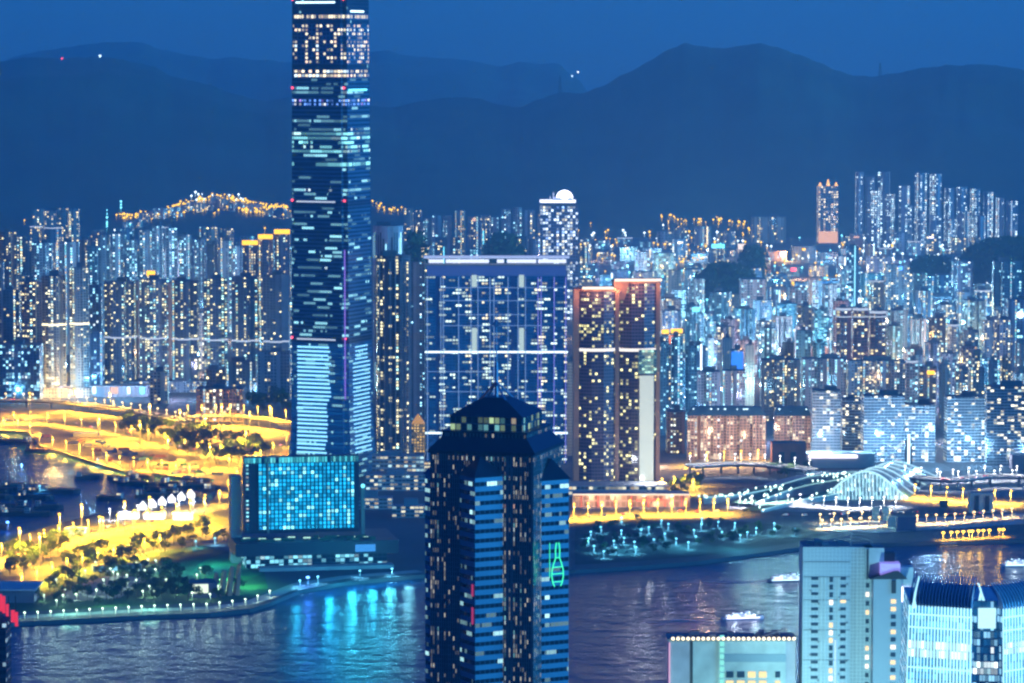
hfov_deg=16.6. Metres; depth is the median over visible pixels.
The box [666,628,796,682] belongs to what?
flat roofed hotel
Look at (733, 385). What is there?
housing slab
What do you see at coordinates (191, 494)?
tent
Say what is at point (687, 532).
tree
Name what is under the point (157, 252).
estate tower
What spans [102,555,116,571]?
tree
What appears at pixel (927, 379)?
apartment tower
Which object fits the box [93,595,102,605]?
tree
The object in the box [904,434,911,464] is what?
light pillar block
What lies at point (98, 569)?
tree
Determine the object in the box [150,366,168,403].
podium block
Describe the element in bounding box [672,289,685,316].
apartment block
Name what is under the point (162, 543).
tree
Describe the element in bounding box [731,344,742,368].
sign tower
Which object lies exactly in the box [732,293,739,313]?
block
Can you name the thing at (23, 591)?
roof pavilion
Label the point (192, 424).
tree
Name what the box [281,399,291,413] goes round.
tree
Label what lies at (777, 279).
apartment block
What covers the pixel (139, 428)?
tree
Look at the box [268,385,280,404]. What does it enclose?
tree
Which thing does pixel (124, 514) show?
lit pavilion
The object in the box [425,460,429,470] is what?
podium building
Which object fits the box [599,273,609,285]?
apartment block
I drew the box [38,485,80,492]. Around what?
barge
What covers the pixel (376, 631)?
water
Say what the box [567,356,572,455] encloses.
residential tower
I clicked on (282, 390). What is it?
tree
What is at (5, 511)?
barge
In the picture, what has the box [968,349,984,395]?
apartment tower
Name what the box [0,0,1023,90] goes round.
sky
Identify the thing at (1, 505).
barge
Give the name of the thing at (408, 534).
ground
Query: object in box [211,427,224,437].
tree
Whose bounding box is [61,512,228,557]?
field
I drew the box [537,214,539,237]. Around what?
apartment tower
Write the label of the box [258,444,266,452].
tree
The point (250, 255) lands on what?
estate tower
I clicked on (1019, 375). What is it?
apartment tower
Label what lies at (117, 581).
tree
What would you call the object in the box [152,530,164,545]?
tree
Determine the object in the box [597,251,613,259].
block
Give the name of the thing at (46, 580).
tree
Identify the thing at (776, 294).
apartment block
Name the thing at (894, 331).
apartment tower
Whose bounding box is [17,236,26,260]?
apartment tower
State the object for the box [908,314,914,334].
block
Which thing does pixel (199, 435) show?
tree
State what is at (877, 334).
apartment tower
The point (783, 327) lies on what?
apartment tower
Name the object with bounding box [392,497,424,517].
podium building
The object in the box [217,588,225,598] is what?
tree
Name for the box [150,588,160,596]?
tree
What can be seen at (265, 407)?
tree
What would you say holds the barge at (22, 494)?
on the water
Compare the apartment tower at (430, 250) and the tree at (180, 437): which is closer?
the tree at (180, 437)
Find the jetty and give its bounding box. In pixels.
[940,542,956,544]
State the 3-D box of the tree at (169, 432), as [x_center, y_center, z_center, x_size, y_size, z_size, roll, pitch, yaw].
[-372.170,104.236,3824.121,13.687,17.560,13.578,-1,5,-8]
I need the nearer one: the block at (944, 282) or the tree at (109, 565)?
the tree at (109, 565)
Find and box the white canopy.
[73,432,98,436]
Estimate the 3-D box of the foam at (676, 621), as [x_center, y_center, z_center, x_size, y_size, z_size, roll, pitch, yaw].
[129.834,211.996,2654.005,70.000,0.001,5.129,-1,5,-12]
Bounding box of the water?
[0,433,1023,682]
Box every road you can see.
[0,419,240,469]
[0,440,289,557]
[0,524,110,571]
[29,534,224,580]
[175,446,245,458]
[569,485,747,500]
[569,509,1023,518]
[679,465,1010,477]
[917,491,1023,499]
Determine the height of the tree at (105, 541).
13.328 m
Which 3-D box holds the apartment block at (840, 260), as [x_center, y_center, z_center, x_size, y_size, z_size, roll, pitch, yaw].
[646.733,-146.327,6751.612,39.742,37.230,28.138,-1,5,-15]
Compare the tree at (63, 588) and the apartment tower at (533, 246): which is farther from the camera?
the apartment tower at (533, 246)
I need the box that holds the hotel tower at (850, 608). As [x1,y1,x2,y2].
[798,536,914,682]
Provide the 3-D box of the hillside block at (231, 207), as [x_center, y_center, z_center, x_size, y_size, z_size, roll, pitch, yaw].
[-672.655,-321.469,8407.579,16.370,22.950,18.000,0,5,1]
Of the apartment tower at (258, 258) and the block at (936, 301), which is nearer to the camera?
the block at (936, 301)
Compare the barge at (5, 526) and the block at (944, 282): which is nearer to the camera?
the barge at (5, 526)
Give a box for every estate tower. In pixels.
[21,277,41,341]
[42,270,67,397]
[67,262,91,397]
[98,231,110,331]
[104,276,137,383]
[112,231,123,279]
[126,236,137,280]
[134,280,139,377]
[136,275,170,383]
[139,226,150,278]
[152,221,163,278]
[165,224,177,281]
[167,282,171,378]
[169,277,200,392]
[179,232,191,278]
[194,237,205,307]
[201,274,227,385]
[207,240,217,277]
[220,237,231,331]
[231,272,259,392]
[233,242,242,275]
[242,240,257,275]
[258,234,272,316]
[263,270,291,391]
[274,229,289,297]
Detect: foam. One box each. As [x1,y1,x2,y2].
[641,620,707,622]
[710,581,767,582]
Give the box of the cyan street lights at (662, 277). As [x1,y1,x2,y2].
[106,201,1014,414]
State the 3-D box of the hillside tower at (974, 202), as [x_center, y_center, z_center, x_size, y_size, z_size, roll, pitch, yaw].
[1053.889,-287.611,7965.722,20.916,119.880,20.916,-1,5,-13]
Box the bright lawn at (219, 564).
[189,553,261,580]
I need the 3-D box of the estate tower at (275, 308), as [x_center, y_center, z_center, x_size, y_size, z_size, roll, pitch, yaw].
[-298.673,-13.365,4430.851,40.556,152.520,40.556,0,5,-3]
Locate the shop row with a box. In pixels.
[60,384,149,396]
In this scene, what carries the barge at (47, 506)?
on the water
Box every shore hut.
[887,516,895,526]
[939,500,947,507]
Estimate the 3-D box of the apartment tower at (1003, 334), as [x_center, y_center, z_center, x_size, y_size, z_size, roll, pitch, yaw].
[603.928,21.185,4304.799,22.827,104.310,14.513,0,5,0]
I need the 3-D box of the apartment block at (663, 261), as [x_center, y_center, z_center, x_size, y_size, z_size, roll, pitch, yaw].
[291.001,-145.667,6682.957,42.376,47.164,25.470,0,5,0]
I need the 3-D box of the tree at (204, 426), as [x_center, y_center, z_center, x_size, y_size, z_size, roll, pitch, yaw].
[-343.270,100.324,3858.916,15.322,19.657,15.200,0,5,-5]
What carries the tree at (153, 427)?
on the reclaimed land
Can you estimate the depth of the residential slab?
3632.79 m
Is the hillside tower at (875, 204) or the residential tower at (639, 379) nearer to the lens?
the residential tower at (639, 379)
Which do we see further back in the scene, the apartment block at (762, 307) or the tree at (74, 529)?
the apartment block at (762, 307)
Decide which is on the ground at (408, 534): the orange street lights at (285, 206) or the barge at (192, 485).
the orange street lights at (285, 206)
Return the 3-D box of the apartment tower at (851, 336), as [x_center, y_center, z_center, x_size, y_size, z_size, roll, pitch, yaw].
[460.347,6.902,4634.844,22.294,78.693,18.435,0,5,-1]
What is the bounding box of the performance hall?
[189,563,240,597]
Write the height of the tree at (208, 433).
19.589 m
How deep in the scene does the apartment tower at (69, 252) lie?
4962.34 m
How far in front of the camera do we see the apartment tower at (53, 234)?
6695.03 m
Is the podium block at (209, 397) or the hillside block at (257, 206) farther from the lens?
the hillside block at (257, 206)
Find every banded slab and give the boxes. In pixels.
[812,385,840,450]
[840,394,860,450]
[860,389,904,461]
[905,397,934,461]
[943,391,984,461]
[984,380,1023,465]
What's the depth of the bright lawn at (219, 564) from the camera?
2900.00 m
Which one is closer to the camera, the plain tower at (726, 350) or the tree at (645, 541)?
the tree at (645, 541)
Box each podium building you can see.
[359,490,392,508]
[366,469,424,490]
[372,450,424,470]
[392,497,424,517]
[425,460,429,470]
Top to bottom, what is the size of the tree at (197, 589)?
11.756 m
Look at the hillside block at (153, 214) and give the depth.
8300.10 m
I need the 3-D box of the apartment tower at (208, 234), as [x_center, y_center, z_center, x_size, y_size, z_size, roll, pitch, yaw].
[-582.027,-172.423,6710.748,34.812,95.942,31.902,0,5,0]
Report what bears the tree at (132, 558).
on the ground at (408, 534)
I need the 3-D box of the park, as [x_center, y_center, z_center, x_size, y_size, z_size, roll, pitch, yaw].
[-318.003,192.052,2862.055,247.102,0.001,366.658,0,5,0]
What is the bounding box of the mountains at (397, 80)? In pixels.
[5,42,587,106]
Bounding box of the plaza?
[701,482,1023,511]
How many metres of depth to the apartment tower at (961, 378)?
3982.71 m
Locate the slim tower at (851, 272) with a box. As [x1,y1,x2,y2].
[845,244,858,305]
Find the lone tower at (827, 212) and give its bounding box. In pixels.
[816,179,837,242]
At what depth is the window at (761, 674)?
1769.54 m
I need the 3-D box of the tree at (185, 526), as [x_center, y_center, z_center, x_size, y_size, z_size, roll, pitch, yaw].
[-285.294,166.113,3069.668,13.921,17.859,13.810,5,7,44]
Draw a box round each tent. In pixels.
[139,501,146,509]
[148,499,156,507]
[158,496,165,504]
[168,494,175,502]
[177,492,184,499]
[187,489,194,497]
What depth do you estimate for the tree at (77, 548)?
2961.92 m
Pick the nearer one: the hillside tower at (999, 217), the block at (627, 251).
the block at (627, 251)
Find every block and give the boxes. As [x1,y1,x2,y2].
[0,339,43,398]
[0,594,17,682]
[3,286,20,342]
[16,272,28,328]
[17,329,21,338]
[88,229,103,245]
[89,282,102,330]
[89,328,103,384]
[113,228,133,256]
[122,220,132,227]
[130,218,142,227]
[139,212,148,222]
[142,271,160,278]
[147,210,156,219]
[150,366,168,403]
[151,250,165,278]
[153,207,166,218]
[170,206,181,217]
[179,205,187,211]
[186,201,196,210]
[194,202,205,212]
[196,384,244,420]
[206,204,212,210]
[206,365,226,385]
[210,196,220,207]
[220,198,227,209]
[226,357,256,399]
[228,203,235,211]
[236,201,243,207]
[243,204,251,212]
[250,203,260,212]
[258,347,290,401]
[260,209,268,215]
[268,207,272,215]
[273,207,286,218]
[273,239,274,270]
[285,210,291,217]
[580,239,592,247]
[591,263,599,276]
[595,240,609,248]
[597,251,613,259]
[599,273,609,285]
[611,261,628,275]
[617,237,632,246]
[619,246,637,260]
[633,271,657,277]
[639,241,652,247]
[642,247,661,260]
[653,253,675,277]
[654,278,664,297]
[657,231,671,248]
[660,294,680,331]
[660,329,684,351]
[663,269,680,293]
[671,239,687,259]
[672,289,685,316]
[673,227,686,238]
[684,263,700,267]
[684,268,701,292]
[691,253,706,260]
[700,311,706,336]
[707,244,727,262]
[709,288,731,325]
[719,231,734,246]
[724,256,738,270]
[729,244,745,263]
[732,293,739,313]
[733,306,750,335]
[737,336,756,376]
[739,278,765,308]
[751,215,785,242]
[751,267,761,277]
[753,296,772,336]
[762,256,770,274]
[766,273,791,293]
[766,286,785,314]
[768,250,786,260]
[771,441,805,470]
[776,300,795,336]
[780,265,798,275]
[788,287,806,313]
[791,245,815,259]
[795,282,807,294]
[808,265,827,275]
[811,345,828,356]
[812,307,815,335]
[818,251,837,258]
[822,280,838,290]
[829,330,832,353]
[836,256,845,274]
[840,266,860,292]
[841,248,845,255]
[842,236,849,247]
[844,296,867,306]
[849,233,862,253]
[849,306,855,319]
[860,272,883,295]
[864,244,876,258]
[866,256,891,272]
[878,247,892,254]
[884,264,909,313]
[887,306,907,346]
[902,344,923,377]
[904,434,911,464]
[907,240,920,254]
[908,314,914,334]
[909,273,911,294]
[912,275,936,292]
[924,338,943,363]
[925,234,938,253]
[927,313,947,351]
[933,299,948,316]
[934,301,955,323]
[935,273,951,292]
[940,249,950,253]
[951,237,967,252]
[952,260,972,314]
[959,330,962,345]
[962,296,985,352]
[968,491,992,512]
[971,237,980,244]
[993,307,1002,318]
[1009,453,1023,469]
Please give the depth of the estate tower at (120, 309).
4421.17 m
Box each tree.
[0,543,8,554]
[3,561,16,569]
[4,538,18,550]
[5,550,15,556]
[5,559,14,571]
[13,540,26,555]
[18,548,28,556]
[18,559,29,568]
[19,554,30,565]
[23,540,34,548]
[26,546,39,565]
[28,555,37,563]
[35,587,43,601]
[37,545,48,555]
[40,536,47,541]
[44,576,53,585]
[46,544,55,557]
[47,529,58,536]
[47,535,56,541]
[47,574,58,581]
[48,581,58,588]
[49,568,60,574]
[51,592,60,601]
[53,540,62,548]
[57,534,70,550]
[57,583,72,600]
[59,531,67,536]
[59,550,75,566]
[60,564,72,577]
[64,579,72,585]
[67,567,80,581]
[68,558,79,568]
[70,527,78,536]
[72,545,82,552]
[72,586,83,594]
[75,527,85,542]
[77,576,88,584]
[79,555,91,568]
[80,584,93,599]
[86,551,101,561]
[87,540,102,548]
[89,575,97,583]
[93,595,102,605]
[95,565,106,577]
[96,582,105,590]
[97,538,108,553]
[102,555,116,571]
[103,587,115,601]
[104,562,116,571]
[111,584,122,598]
[113,577,128,594]
[114,550,123,557]
[115,543,131,554]
[116,558,126,567]
[117,564,130,578]
[118,420,130,434]
[121,408,133,418]
[121,416,131,421]
[122,588,133,598]
[125,538,142,556]
[126,419,137,434]
[129,531,144,548]
[129,555,139,561]
[129,562,140,574]
[130,567,145,583]
[130,582,141,591]
[136,424,145,432]
[138,417,148,433]
[140,535,150,542]
[140,559,149,565]
[140,574,149,583]
[141,428,151,439]
[145,570,153,579]
[146,425,156,438]
[148,418,161,427]
[149,540,158,549]
[149,577,161,585]
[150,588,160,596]
[151,533,164,548]
[151,580,164,588]
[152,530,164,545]
[154,417,167,428]
[159,539,169,546]
[159,570,170,578]
[160,557,171,564]
[160,566,168,575]
[162,582,170,592]
[164,417,174,426]
[164,560,174,570]
[165,429,177,438]
[166,524,181,535]
[166,576,178,584]
[169,585,182,593]
[170,562,181,574]
[171,433,184,450]
[171,566,185,581]
[177,536,185,545]
[178,540,185,545]
[180,522,193,533]
[180,576,188,583]
[180,583,194,600]
[182,442,189,453]
[184,433,194,447]
[184,525,194,538]
[187,428,198,435]
[187,533,197,545]
[188,420,200,429]
[189,438,201,448]
[192,586,202,595]
[194,424,206,440]
[194,514,209,535]
[195,433,203,443]
[198,439,212,456]
[198,565,210,578]
[200,429,212,439]
[200,526,210,538]
[202,420,212,436]
[202,448,211,460]
[210,447,225,463]
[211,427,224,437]
[212,530,221,537]
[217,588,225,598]
[220,440,233,448]
[220,528,227,540]
[223,437,235,446]
[225,447,236,458]
[228,432,240,444]
[232,445,246,463]
[233,577,246,585]
[235,438,247,447]
[239,428,248,441]
[243,440,253,453]
[245,391,262,412]
[245,435,256,449]
[249,432,260,449]
[250,397,263,406]
[256,402,268,410]
[258,394,269,404]
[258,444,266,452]
[259,441,271,455]
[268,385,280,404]
[268,393,278,402]
[273,392,289,410]
[275,387,289,398]
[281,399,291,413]
[593,525,600,531]
[596,535,604,542]
[607,520,613,529]
[610,547,617,555]
[611,536,618,541]
[635,537,643,544]
[638,519,647,525]
[641,539,648,548]
[648,543,656,550]
[661,541,670,547]
[668,534,675,542]
[673,477,683,487]
[676,525,683,531]
[680,483,688,490]
[683,529,690,537]
[684,473,696,489]
[691,478,702,491]
[692,470,704,477]
[693,475,703,489]
[705,517,712,522]
[705,532,713,537]
[728,531,735,536]
[780,466,788,473]
[784,463,793,476]
[791,527,799,532]
[802,460,813,466]
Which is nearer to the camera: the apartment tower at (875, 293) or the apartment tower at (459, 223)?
the apartment tower at (875, 293)
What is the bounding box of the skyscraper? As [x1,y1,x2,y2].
[289,0,375,476]
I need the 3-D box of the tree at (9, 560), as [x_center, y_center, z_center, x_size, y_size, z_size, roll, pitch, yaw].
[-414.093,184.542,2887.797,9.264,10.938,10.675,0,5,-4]
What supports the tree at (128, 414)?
on the reclaimed land
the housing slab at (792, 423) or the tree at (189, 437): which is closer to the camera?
the housing slab at (792, 423)
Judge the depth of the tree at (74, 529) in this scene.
3091.62 m
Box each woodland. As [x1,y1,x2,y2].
[403,230,428,328]
[480,231,527,262]
[686,261,758,294]
[737,244,769,278]
[909,254,951,274]
[954,235,1023,280]
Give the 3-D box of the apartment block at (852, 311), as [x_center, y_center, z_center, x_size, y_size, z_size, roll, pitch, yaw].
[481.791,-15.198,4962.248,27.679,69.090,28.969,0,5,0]
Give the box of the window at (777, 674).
[775,672,779,677]
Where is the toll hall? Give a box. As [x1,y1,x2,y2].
[573,491,689,506]
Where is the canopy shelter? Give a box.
[64,527,87,533]
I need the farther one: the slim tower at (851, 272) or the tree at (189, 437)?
the slim tower at (851, 272)
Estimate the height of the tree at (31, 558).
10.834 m
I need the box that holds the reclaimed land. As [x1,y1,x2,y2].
[0,404,290,485]
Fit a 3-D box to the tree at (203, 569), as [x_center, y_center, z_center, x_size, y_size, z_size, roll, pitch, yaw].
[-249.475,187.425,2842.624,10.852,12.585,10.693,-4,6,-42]
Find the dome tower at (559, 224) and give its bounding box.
[540,190,577,319]
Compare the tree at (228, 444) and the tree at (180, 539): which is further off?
the tree at (228, 444)
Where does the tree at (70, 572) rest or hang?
on the ground at (408, 534)
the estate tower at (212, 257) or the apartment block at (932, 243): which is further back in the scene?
the apartment block at (932, 243)
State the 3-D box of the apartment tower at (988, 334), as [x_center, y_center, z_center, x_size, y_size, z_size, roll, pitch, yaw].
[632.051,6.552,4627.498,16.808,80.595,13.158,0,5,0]
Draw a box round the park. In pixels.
[0,545,267,611]
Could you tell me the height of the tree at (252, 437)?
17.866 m
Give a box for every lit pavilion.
[117,511,139,518]
[143,512,165,519]
[172,512,193,519]
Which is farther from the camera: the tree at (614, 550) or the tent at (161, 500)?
the tent at (161, 500)
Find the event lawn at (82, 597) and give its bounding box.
[63,575,144,601]
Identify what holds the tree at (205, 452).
on the reclaimed land
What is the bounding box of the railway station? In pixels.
[696,451,937,512]
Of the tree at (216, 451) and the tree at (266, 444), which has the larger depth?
the tree at (266, 444)
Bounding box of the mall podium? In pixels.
[569,481,667,495]
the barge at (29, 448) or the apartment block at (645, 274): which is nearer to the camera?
the barge at (29, 448)
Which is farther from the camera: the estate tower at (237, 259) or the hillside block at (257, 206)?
the hillside block at (257, 206)
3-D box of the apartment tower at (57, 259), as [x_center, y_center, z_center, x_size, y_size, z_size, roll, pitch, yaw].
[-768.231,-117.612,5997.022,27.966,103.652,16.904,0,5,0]
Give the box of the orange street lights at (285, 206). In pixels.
[24,193,893,374]
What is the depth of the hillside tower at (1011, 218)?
7958.48 m
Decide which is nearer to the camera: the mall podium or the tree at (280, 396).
the mall podium
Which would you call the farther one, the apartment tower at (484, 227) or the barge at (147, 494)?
the apartment tower at (484, 227)
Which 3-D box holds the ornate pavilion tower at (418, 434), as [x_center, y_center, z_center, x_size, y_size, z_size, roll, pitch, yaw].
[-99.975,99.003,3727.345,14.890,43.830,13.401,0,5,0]
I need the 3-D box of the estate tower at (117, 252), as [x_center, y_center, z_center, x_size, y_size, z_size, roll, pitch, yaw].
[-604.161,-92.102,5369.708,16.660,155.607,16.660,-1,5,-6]
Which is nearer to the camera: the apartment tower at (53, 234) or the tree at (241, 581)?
the tree at (241, 581)
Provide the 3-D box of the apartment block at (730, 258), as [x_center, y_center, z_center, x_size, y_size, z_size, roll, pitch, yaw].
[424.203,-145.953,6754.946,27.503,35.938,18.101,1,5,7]
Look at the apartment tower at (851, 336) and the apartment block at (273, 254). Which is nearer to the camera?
the apartment tower at (851, 336)
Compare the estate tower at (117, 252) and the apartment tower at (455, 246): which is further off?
the apartment tower at (455, 246)
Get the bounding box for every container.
[67,441,77,443]
[121,450,132,452]
[156,467,167,469]
[157,463,168,465]
[212,472,222,474]
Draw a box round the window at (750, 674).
[748,672,755,677]
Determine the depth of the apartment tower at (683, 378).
4250.38 m
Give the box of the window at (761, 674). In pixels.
[759,672,766,677]
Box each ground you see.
[0,238,1023,626]
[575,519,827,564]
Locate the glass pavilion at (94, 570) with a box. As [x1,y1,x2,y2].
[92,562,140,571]
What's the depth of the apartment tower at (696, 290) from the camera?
5722.94 m
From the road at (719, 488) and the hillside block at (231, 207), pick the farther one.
the hillside block at (231, 207)
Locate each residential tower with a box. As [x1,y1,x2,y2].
[373,222,402,398]
[375,250,411,452]
[411,258,424,421]
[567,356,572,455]
[572,286,619,480]
[610,278,661,480]
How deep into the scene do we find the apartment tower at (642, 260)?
6677.74 m
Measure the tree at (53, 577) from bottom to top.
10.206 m
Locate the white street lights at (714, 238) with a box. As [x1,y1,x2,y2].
[190,191,991,339]
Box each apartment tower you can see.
[0,228,17,288]
[0,261,4,343]
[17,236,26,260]
[19,238,32,276]
[30,225,42,241]
[31,239,52,280]
[44,227,61,269]
[52,242,53,269]
[55,243,59,274]
[59,238,79,354]
[79,237,87,266]
[87,241,97,283]
[98,249,112,283]
[123,257,125,275]
[138,231,151,251]
[138,252,150,279]
[163,226,167,249]
[177,241,179,276]
[192,245,206,279]
[199,226,217,244]
[199,308,203,368]
[218,249,219,273]
[220,228,233,258]
[240,236,254,245]
[258,241,258,275]
[259,314,262,349]
[289,298,291,370]
[290,246,291,301]
[404,208,412,253]
[415,210,421,235]
[421,246,432,270]
[423,219,431,246]
[432,215,440,255]
[435,237,446,262]
[443,215,451,255]
[450,237,460,258]
[455,210,464,255]
[466,249,479,258]
[468,217,478,248]
[480,215,489,255]
[491,217,498,236]
[501,209,510,239]
[513,207,521,239]
[516,236,526,255]
[525,210,534,255]
[528,238,539,262]
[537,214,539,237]
[578,245,590,264]
[578,265,594,285]
[578,279,592,286]
[610,269,628,285]
[635,251,649,270]
[660,336,668,434]
[661,305,680,331]
[669,345,670,399]
[671,331,682,408]
[683,352,684,405]
[685,302,699,344]
[685,341,696,434]
[688,278,704,312]
[694,226,710,247]
[696,341,705,369]
[704,310,718,344]
[705,334,716,369]
[716,321,733,377]
[720,316,739,348]
[741,305,754,338]
[756,318,773,353]
[761,324,775,357]
[776,312,791,354]
[782,338,794,357]
[795,323,807,357]
[796,326,810,389]
[797,301,811,344]
[807,280,821,308]
[813,339,824,356]
[814,306,826,344]
[822,283,839,316]
[832,298,848,353]
[835,304,850,359]
[851,320,868,358]
[852,303,867,358]
[868,280,883,312]
[869,306,885,355]
[886,321,902,358]
[895,232,906,254]
[906,356,917,402]
[910,314,925,348]
[911,349,924,364]
[912,272,927,312]
[915,286,932,335]
[918,361,936,422]
[929,339,938,405]
[938,359,950,431]
[940,350,956,394]
[947,320,958,367]
[955,364,967,394]
[958,288,969,332]
[959,341,976,367]
[963,327,978,348]
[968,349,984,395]
[974,283,990,289]
[974,286,991,319]
[981,353,989,395]
[983,316,993,358]
[988,355,999,384]
[992,257,1021,315]
[993,316,1012,380]
[1001,354,1011,379]
[1012,369,1023,384]
[1015,339,1023,370]
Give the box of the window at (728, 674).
[726,672,733,677]
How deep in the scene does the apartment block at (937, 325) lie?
5007.45 m
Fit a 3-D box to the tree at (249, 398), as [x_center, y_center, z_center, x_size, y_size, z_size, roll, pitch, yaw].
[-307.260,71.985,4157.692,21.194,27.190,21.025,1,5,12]
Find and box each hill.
[409,246,425,342]
[484,239,520,262]
[701,269,742,302]
[741,251,764,277]
[910,263,951,274]
[964,244,1023,287]
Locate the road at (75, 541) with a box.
[0,524,110,571]
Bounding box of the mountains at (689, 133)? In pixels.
[0,43,1023,237]
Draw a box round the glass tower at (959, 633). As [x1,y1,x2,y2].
[900,573,1023,682]
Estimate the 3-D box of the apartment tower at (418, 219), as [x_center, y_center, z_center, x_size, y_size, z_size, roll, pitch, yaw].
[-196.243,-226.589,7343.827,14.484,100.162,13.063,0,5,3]
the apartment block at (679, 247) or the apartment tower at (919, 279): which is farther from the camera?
the apartment block at (679, 247)
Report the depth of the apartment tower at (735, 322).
4954.52 m
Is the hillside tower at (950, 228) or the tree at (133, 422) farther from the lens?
the hillside tower at (950, 228)
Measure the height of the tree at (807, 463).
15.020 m
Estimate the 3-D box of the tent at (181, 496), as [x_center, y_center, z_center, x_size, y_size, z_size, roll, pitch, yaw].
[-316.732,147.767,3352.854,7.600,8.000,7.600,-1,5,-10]
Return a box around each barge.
[0,436,31,443]
[0,467,30,486]
[0,475,12,491]
[0,484,28,508]
[0,497,31,514]
[0,504,23,511]
[0,506,11,528]
[8,470,38,492]
[14,490,54,499]
[16,484,25,490]
[22,497,54,515]
[24,434,49,452]
[26,468,53,492]
[33,500,63,508]
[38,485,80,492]
[74,458,103,478]
[96,483,125,500]
[107,460,140,480]
[112,475,135,482]
[116,476,155,485]
[126,459,154,478]
[134,480,164,496]
[144,468,178,491]
[158,477,197,484]
[160,487,182,495]
[171,475,201,495]
[176,468,203,482]
[177,463,212,488]
[203,483,216,491]
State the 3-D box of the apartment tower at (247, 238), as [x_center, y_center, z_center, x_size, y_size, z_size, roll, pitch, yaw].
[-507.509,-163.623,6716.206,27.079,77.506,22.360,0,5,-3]
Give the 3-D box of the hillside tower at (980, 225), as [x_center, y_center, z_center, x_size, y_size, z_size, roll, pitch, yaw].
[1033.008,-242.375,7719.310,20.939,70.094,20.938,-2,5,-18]
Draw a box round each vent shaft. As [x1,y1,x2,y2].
[872,506,879,520]
[882,506,889,520]
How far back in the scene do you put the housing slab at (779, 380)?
4068.35 m
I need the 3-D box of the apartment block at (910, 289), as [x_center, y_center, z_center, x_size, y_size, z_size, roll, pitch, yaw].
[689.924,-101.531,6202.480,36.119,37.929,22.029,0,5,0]
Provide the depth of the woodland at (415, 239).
5189.32 m
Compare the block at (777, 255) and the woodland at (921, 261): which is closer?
the woodland at (921, 261)
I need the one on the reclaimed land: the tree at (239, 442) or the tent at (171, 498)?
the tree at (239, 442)
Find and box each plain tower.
[722,334,731,368]
[745,340,753,405]
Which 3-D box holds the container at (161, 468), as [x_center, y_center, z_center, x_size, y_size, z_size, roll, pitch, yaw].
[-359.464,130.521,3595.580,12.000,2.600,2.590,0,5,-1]
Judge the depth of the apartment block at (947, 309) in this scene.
5323.42 m
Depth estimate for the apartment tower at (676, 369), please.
3917.58 m
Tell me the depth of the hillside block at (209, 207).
8393.50 m
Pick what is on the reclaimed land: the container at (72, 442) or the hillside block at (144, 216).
the container at (72, 442)
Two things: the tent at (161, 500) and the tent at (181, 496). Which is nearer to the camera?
the tent at (161, 500)
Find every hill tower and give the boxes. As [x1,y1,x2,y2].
[32,206,44,238]
[45,208,56,226]
[56,206,68,240]
[69,207,79,240]
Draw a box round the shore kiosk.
[896,515,915,530]
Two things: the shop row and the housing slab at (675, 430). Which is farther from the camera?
the shop row
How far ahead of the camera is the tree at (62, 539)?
3005.86 m
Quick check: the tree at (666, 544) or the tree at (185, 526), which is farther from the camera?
the tree at (185, 526)
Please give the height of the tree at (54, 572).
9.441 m
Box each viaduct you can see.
[0,399,192,424]
[186,414,290,427]
[685,462,817,476]
[909,474,1023,488]
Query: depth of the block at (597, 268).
6713.73 m
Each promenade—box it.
[18,570,421,618]
[815,514,1023,532]
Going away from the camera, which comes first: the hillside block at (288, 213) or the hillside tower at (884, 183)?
the hillside tower at (884, 183)
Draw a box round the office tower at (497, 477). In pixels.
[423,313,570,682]
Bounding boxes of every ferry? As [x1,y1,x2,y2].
[721,611,763,619]
[767,572,798,581]
[1000,558,1023,566]
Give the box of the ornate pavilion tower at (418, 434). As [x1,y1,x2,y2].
[412,414,424,452]
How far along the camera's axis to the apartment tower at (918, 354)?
4295.03 m
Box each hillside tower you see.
[855,172,863,232]
[865,176,874,241]
[868,219,876,242]
[871,191,880,247]
[877,172,889,241]
[884,194,894,247]
[884,222,894,247]
[898,186,909,231]
[905,205,911,239]
[914,173,926,239]
[916,212,925,247]
[929,174,941,221]
[929,215,941,247]
[944,188,953,241]
[946,219,955,247]
[956,187,966,236]
[960,212,969,246]
[970,189,979,241]
[975,215,985,239]
[983,192,993,237]
[995,198,1003,236]
[1006,201,1017,235]
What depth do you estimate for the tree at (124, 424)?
3918.08 m
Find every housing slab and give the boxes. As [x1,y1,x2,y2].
[666,405,684,453]
[687,405,765,459]
[697,366,719,405]
[721,365,744,405]
[760,355,799,420]
[774,406,810,450]
[800,354,845,419]
[846,356,905,397]
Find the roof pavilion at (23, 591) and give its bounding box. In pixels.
[0,581,42,602]
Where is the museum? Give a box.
[227,454,398,571]
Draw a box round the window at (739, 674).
[737,672,744,677]
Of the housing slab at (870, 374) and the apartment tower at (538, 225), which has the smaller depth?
the housing slab at (870, 374)
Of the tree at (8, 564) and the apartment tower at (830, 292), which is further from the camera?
the apartment tower at (830, 292)
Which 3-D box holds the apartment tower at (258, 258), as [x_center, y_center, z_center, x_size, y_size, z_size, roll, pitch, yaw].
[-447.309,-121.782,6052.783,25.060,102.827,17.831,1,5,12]
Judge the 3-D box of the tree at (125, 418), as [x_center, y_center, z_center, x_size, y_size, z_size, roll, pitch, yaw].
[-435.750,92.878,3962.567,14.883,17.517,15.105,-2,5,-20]
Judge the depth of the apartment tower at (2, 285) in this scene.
4516.45 m
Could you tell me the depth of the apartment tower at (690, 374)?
3918.19 m
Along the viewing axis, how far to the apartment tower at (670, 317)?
4939.03 m
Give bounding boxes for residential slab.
[424,256,568,463]

